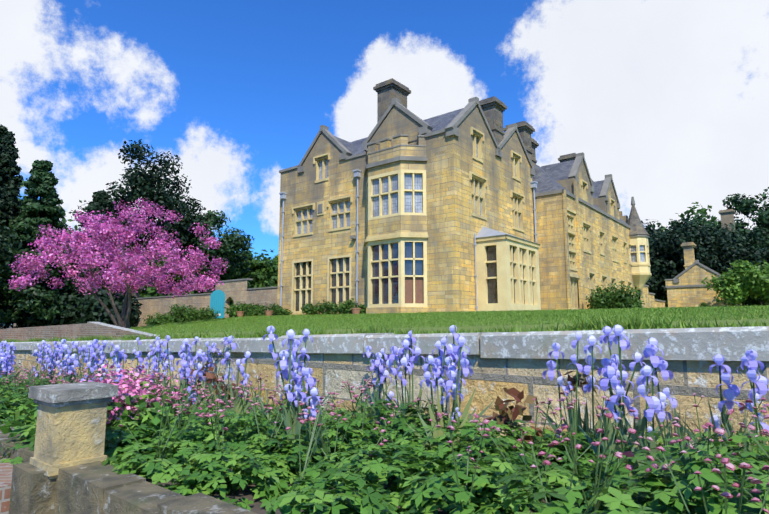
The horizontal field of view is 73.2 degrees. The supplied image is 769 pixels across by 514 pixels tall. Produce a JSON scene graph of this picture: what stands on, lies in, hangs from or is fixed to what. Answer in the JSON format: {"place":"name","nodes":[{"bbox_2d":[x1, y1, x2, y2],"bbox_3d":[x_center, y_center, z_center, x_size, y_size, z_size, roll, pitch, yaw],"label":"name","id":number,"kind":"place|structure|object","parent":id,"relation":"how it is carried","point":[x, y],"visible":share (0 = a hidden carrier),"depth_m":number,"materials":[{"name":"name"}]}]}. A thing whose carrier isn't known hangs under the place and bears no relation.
{"place":"outdoors","nodes":[
{"label":"outdoors","id":0,"kind":"place"},
{"bbox_2d":[0,0,768,325],"label":"sky","id":1,"kind":"structure","parent":0,"point":[669,99],"materials":[{"name":"blue"}]},
{"bbox_2d":[0,305,768,342],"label":"lawn","id":2,"kind":"structure","parent":0,"point":[472,327],"depth_m":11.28,"materials":[{"name":"green plant"}]},
{"bbox_2d":[0,166,18,279],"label":"tree","id":3,"kind":"object","parent":2,"relation":"on","point":[4,214],"visible":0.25,"depth_m":46.87,"materials":[{"name":"green plant"}]},
{"bbox_2d":[0,220,22,279],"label":"tree","id":4,"kind":"object","parent":2,"relation":"on","point":[6,244],"visible":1,"depth_m":39.81,"materials":[{"name":"green plant"}]},
{"bbox_2d":[0,124,33,327],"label":"conifer tree","id":5,"kind":"object","parent":2,"relation":"on","point":[10,169],"visible":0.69,"depth_m":50.23,"materials":[{"name":"green plant"}]},
{"bbox_2d":[0,159,75,326],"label":"conifer tree","id":6,"kind":"object","parent":2,"relation":"on","point":[41,182],"visible":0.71,"depth_m":46.73,"materials":[{"name":"green plant"}]},
{"bbox_2d":[11,284,87,327],"bbox_3d":[-30.784,5.405,49.100,7.420,6.300,8.796,5,-9,-35],"label":"hedge shrub","id":7,"kind":"object","parent":2,"relation":"on","point":[61,318],"visible":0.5,"depth_m":46.37,"materials":[{"name":"green plant"}]},
{"bbox_2d":[0,322,159,340],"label":"terrace wall","id":8,"kind":"structure","parent":2,"relation":"on","point":[71,331],"depth_m":18.64,"materials":[{"name":"stone"}]},
{"bbox_2d":[51,190,131,322],"bbox_3d":[-28.500,0.438,51.708,7.071,14.617,8.297,0,-8,-1],"label":"conifer tree","id":9,"kind":"object","parent":2,"relation":"on","point":[101,202],"visible":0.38,"depth_m":51.15,"materials":[{"name":"green plant"}]},
{"bbox_2d":[76,287,142,327],"bbox_3d":[-24.442,5.061,46.151,5.213,4.951,6.657,0,-8,-1],"label":"hedge shrub","id":10,"kind":"object","parent":2,"relation":"on","point":[92,309],"visible":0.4,"depth_m":44.85,"materials":[{"name":"green plant"}]},
{"bbox_2d":[7,198,228,327],"bbox_3d":[-14.893,0.562,29.789,11.209,7.739,11.744,0,-8,-1],"label":"tree","id":11,"kind":"object","parent":2,"relation":"on","point":[87,253],"visible":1,"depth_m":28.08,"materials":[{"name":"pink plant"}]},
{"bbox_2d":[69,139,214,297],"bbox_3d":[-26.352,-1.745,58.337,14.474,20.826,13.556,-3,-8,23],"label":"tree","id":12,"kind":"object","parent":2,"relation":"on","point":[142,183],"visible":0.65,"depth_m":54.73,"materials":[{"name":"green plant"}]},
{"bbox_2d":[13,278,277,326],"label":"garden wall","id":13,"kind":"structure","parent":2,"relation":"on","point":[235,290],"depth_m":43.46,"materials":[{"name":"stone"}]},
{"bbox_2d":[210,290,224,317],"bbox_3d":[-13.696,3.861,42.492,1.150,2.400,0.080,2,-8,-17],"label":"door","id":14,"kind":"structure","parent":13,"relation":"attached to","point":[217,300],"depth_m":42.49,"materials":[{"name":"paint"}]},
{"bbox_2d":[143,312,171,324],"bbox_3d":[-20.233,5.802,47.019,2.788,1.616,2.855,0,-8,-1],"label":"shrub","id":15,"kind":"object","parent":2,"relation":"on","point":[158,319],"visible":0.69,"depth_m":46.35,"materials":[{"name":"green plant"}]},
{"bbox_2d":[122,241,220,295],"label":"tree","id":16,"kind":"object","parent":2,"relation":"on","point":[179,278],"visible":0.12,"depth_m":76.93,"materials":[{"name":"green plant"}]},
{"bbox_2d":[165,304,193,322],"bbox_3d":[-17.510,5.173,45.092,2.694,2.346,2.935,6,-9,-38],"label":"shrub","id":17,"kind":"object","parent":2,"relation":"on","point":[177,315],"visible":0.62,"depth_m":44.29,"materials":[{"name":"green plant"}]},
{"bbox_2d":[183,306,218,320],"bbox_3d":[-14.830,4.846,42.638,3.197,1.887,3.152,5,-9,-32],"label":"shrub","id":18,"kind":"object","parent":2,"relation":"on","point":[206,314],"visible":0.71,"depth_m":41.80,"materials":[{"name":"green plant"}]},
{"bbox_2d":[178,210,253,292],"bbox_3d":[-19.564,1.502,59.876,8.607,14.535,10.182,4,-8,-26],"label":"tree","id":19,"kind":"object","parent":2,"relation":"on","point":[232,243],"visible":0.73,"depth_m":58.10,"materials":[{"name":"green plant"}]},
{"bbox_2d":[223,301,248,317],"bbox_3d":[-11.075,4.226,39.591,2.316,1.675,2.584,0,-8,-1],"label":"shrub","id":20,"kind":"object","parent":2,"relation":"on","point":[232,310],"visible":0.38,"depth_m":39.03,"materials":[{"name":"green plant"}]},
{"bbox_2d":[236,311,244,316],"bbox_3d":[-10.373,4.099,37.254,0.616,0.360,0.601,0,-8,-1],"label":"flower pot","id":21,"kind":"object","parent":2,"relation":"on","point":[240,313],"visible":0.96,"depth_m":37.06,"materials":[{"name":"ceramic"}]},
{"bbox_2d":[207,250,277,290],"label":"tree","id":22,"kind":"object","parent":2,"relation":"on","point":[260,273],"visible":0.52,"depth_m":65.30,"materials":[{"name":"green plant"}]},
{"bbox_2d":[243,303,264,316],"bbox_3d":[-9.577,4.082,38.399,1.770,1.406,1.725,-4,-9,30],"label":"shrub","id":23,"kind":"object","parent":2,"relation":"on","point":[252,310],"visible":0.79,"depth_m":38.03,"materials":[{"name":"green plant"}]},
{"bbox_2d":[265,311,272,315],"bbox_3d":[-7.903,3.854,35.393,0.616,0.360,0.601,0,-8,-1],"label":"flower pot","id":24,"kind":"object","parent":2,"relation":"on","point":[268,313],"visible":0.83,"depth_m":35.19,"materials":[{"name":"ceramic"}]},
{"bbox_2d":[260,302,281,315],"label":"shrub","id":25,"kind":"object","parent":2,"relation":"on","point":[273,307],"visible":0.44,"depth_m":36.19,"materials":[{"name":"green plant"}]},
{"bbox_2d":[264,254,277,283],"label":"tree","id":26,"kind":"object","parent":2,"relation":"on","point":[276,260],"visible":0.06,"depth_m":71.13,"materials":[{"name":"green plant"}]},
{"bbox_2d":[274,307,292,315],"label":"shrub","id":27,"kind":"object","parent":2,"relation":"on","point":[280,311],"visible":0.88,"depth_m":35.32,"materials":[{"name":"green plant"}]},
{"bbox_2d":[301,303,318,314],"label":"shrub","id":28,"kind":"object","parent":2,"relation":"on","point":[308,309],"visible":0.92,"depth_m":33.60,"materials":[{"name":"green plant"}]},
{"bbox_2d":[314,300,332,314],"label":"shrub","id":29,"kind":"object","parent":2,"relation":"on","point":[322,307],"visible":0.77,"depth_m":32.73,"materials":[{"name":"green plant"}]},
{"bbox_2d":[328,302,341,314],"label":"shrub","id":30,"kind":"object","parent":2,"relation":"on","point":[335,308],"visible":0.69,"depth_m":32.02,"materials":[{"name":"green plant"}]},
{"bbox_2d":[339,298,357,313],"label":"shrub","id":31,"kind":"object","parent":2,"relation":"on","point":[347,306],"visible":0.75,"depth_m":31.48,"materials":[{"name":"green plant"}]},
{"bbox_2d":[351,308,360,313],"bbox_3d":[-1.650,3.140,29.974,0.616,0.360,0.600,0,-8,-1],"label":"flower pot","id":32,"kind":"object","parent":2,"relation":"on","point":[355,310],"visible":0.9,"depth_m":29.77,"materials":[{"name":"ceramic"}]},
{"bbox_2d":[0,312,717,341],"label":"lawn weed clumps","id":33,"kind":"object","parent":2,"relation":"on","point":[591,324],"visible":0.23,"depth_m":6.16,"materials":[{"name":"green plant"}]},
{"bbox_2d":[355,304,366,313],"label":"shrub","id":34,"kind":"object","parent":2,"relation":"on","point":[363,307],"visible":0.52,"depth_m":31.07,"materials":[{"name":"green plant"}]},
{"bbox_2d":[0,185,759,328],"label":"trees","id":35,"kind":"object","parent":2,"relation":"on","point":[150,292],"visible":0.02,"depth_m":106.63,"materials":[{"name":"green plant"}]},
{"bbox_2d":[26,305,755,338],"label":"lawn daisies","id":36,"kind":"object","parent":2,"relation":"on","point":[488,323],"visible":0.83,"depth_m":14.97,"materials":[{"name":"white plant"}]},
{"bbox_2d":[277,78,651,314],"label":"manor house","id":37,"kind":"structure","parent":2,"relation":"on","point":[471,205],"depth_m":33.27,"materials":[{"name":"stone"}]},
{"bbox_2d":[585,281,643,309],"bbox_3d":[16.072,3.134,36.083,4.191,2.843,3.852,0,-8,-1],"label":"shrub","id":38,"kind":"object","parent":2,"relation":"on","point":[621,298],"visible":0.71,"depth_m":35.35,"materials":[{"name":"green plant"}]},
{"bbox_2d":[638,241,671,297],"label":"tree","id":39,"kind":"object","parent":2,"relation":"on","point":[652,254],"depth_m":65.55,"materials":[{"name":"green plant"}]},
{"bbox_2d":[639,219,675,299],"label":"tree","id":40,"kind":"object","parent":2,"relation":"on","point":[649,230],"depth_m":81.55,"materials":[{"name":"green plant"}]},
{"bbox_2d":[655,293,667,300],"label":"bush","id":41,"kind":"object","parent":2,"relation":"on","point":[660,298],"depth_m":85.19,"materials":[{"name":"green plant"}]},
{"bbox_2d":[640,209,741,308],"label":"outbuilding","id":42,"kind":"structure","parent":2,"relation":"on","point":[686,287],"depth_m":56.87,"materials":[{"name":"stone"}]},
{"bbox_2d":[638,216,753,296],"bbox_3d":[38.356,1.441,67.535,15.405,13.915,16.015,0,-8,-1],"label":"tree","id":43,"kind":"object","parent":2,"relation":"on","point":[671,242],"visible":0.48,"depth_m":64.23,"materials":[{"name":"green plant"}]},
{"bbox_2d":[698,302,710,306],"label":"shrub","id":44,"kind":"object","parent":2,"relation":"on","point":[703,304],"visible":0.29,"depth_m":55.12,"materials":[{"name":"plant"}]},
{"bbox_2d":[661,223,768,301],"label":"tree","id":45,"kind":"object","parent":2,"relation":"on","point":[750,253],"visible":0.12,"depth_m":65.88,"materials":[{"name":"green plant"}]},
{"bbox_2d":[687,193,768,252],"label":"tree","id":46,"kind":"object","parent":2,"relation":"on","point":[744,205],"visible":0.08,"depth_m":95.94,"materials":[{"name":"green plant"}]},
{"bbox_2d":[701,260,768,305],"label":"shrub","id":47,"kind":"object","parent":2,"relation":"on","point":[739,282],"visible":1,"depth_m":50.12,"materials":[{"name":"green plant"}]},
{"bbox_2d":[741,244,768,305],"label":"shrub","id":48,"kind":"object","parent":2,"relation":"on","point":[756,302],"visible":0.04,"depth_m":67.97,"materials":[{"name":"green plant"}]},
{"bbox_2d":[748,187,768,263],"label":"tree","id":49,"kind":"object","parent":2,"relation":"on","point":[765,209],"visible":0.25,"depth_m":95.31,"materials":[{"name":"green plant"}]},
{"bbox_2d":[118,427,702,513],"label":"flower bed soil","id":50,"kind":"structure","parent":0,"point":[246,492],"depth_m":3.11,"materials":[{"name":"brown soil"}]},
{"bbox_2d":[0,363,193,456],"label":"flowers","id":51,"kind":"object","parent":50,"relation":"on","point":[151,416],"depth_m":4.21,"materials":[{"name":"pink plant"}]},
{"bbox_2d":[0,325,768,500],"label":"iris","id":52,"kind":"object","parent":50,"relation":"on","point":[610,370],"depth_m":3.73,"materials":[{"name":"plant"}]},
{"bbox_2d":[0,363,768,513],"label":"plants","id":53,"kind":"object","parent":50,"relation":"on","point":[574,459],"depth_m":2.95,"materials":[{"name":"green plant"}]},
{"bbox_2d":[0,375,768,513],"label":"ground cover foliage","id":54,"kind":"object","parent":50,"relation":"on","point":[194,455],"visible":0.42,"depth_m":2.90,"materials":[{"name":"green plant"}]},
{"bbox_2d":[190,362,596,449],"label":"dried leaves","id":55,"kind":"object","parent":54,"relation":"on","point":[503,415],"visible":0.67,"depth_m":3.66,"materials":[{"name":"brown plant"}]},
{"bbox_2d":[3,326,768,473],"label":"terrace retaining wall","id":56,"kind":"structure","parent":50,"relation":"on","point":[498,361],"depth_m":4.51,"materials":[{"name":"stone"}]},
{"label":"garden path","id":57,"kind":"structure","parent":0,"visible":0},
{"bbox_2d":[0,456,13,513],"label":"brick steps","id":58,"kind":"structure","parent":57,"relation":"on","point":[6,469],"depth_m":3.25,"materials":[{"name":"red brick"}]},
{"bbox_2d":[0,424,257,513],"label":"low stone wall","id":59,"kind":"structure","parent":57,"relation":"on","point":[97,487],"depth_m":2.92,"materials":[{"name":"stone"}]},
{"bbox_2d":[28,381,118,478],"bbox_3d":[-2.017,1.096,3.334,0.390,0.520,0.390,-6,-10,39],"label":"stone pedestal","id":60,"kind":"object","parent":59,"relation":"on","point":[71,425],"visible":0.88,"depth_m":3.23,"materials":[{"name":"beige stone"}]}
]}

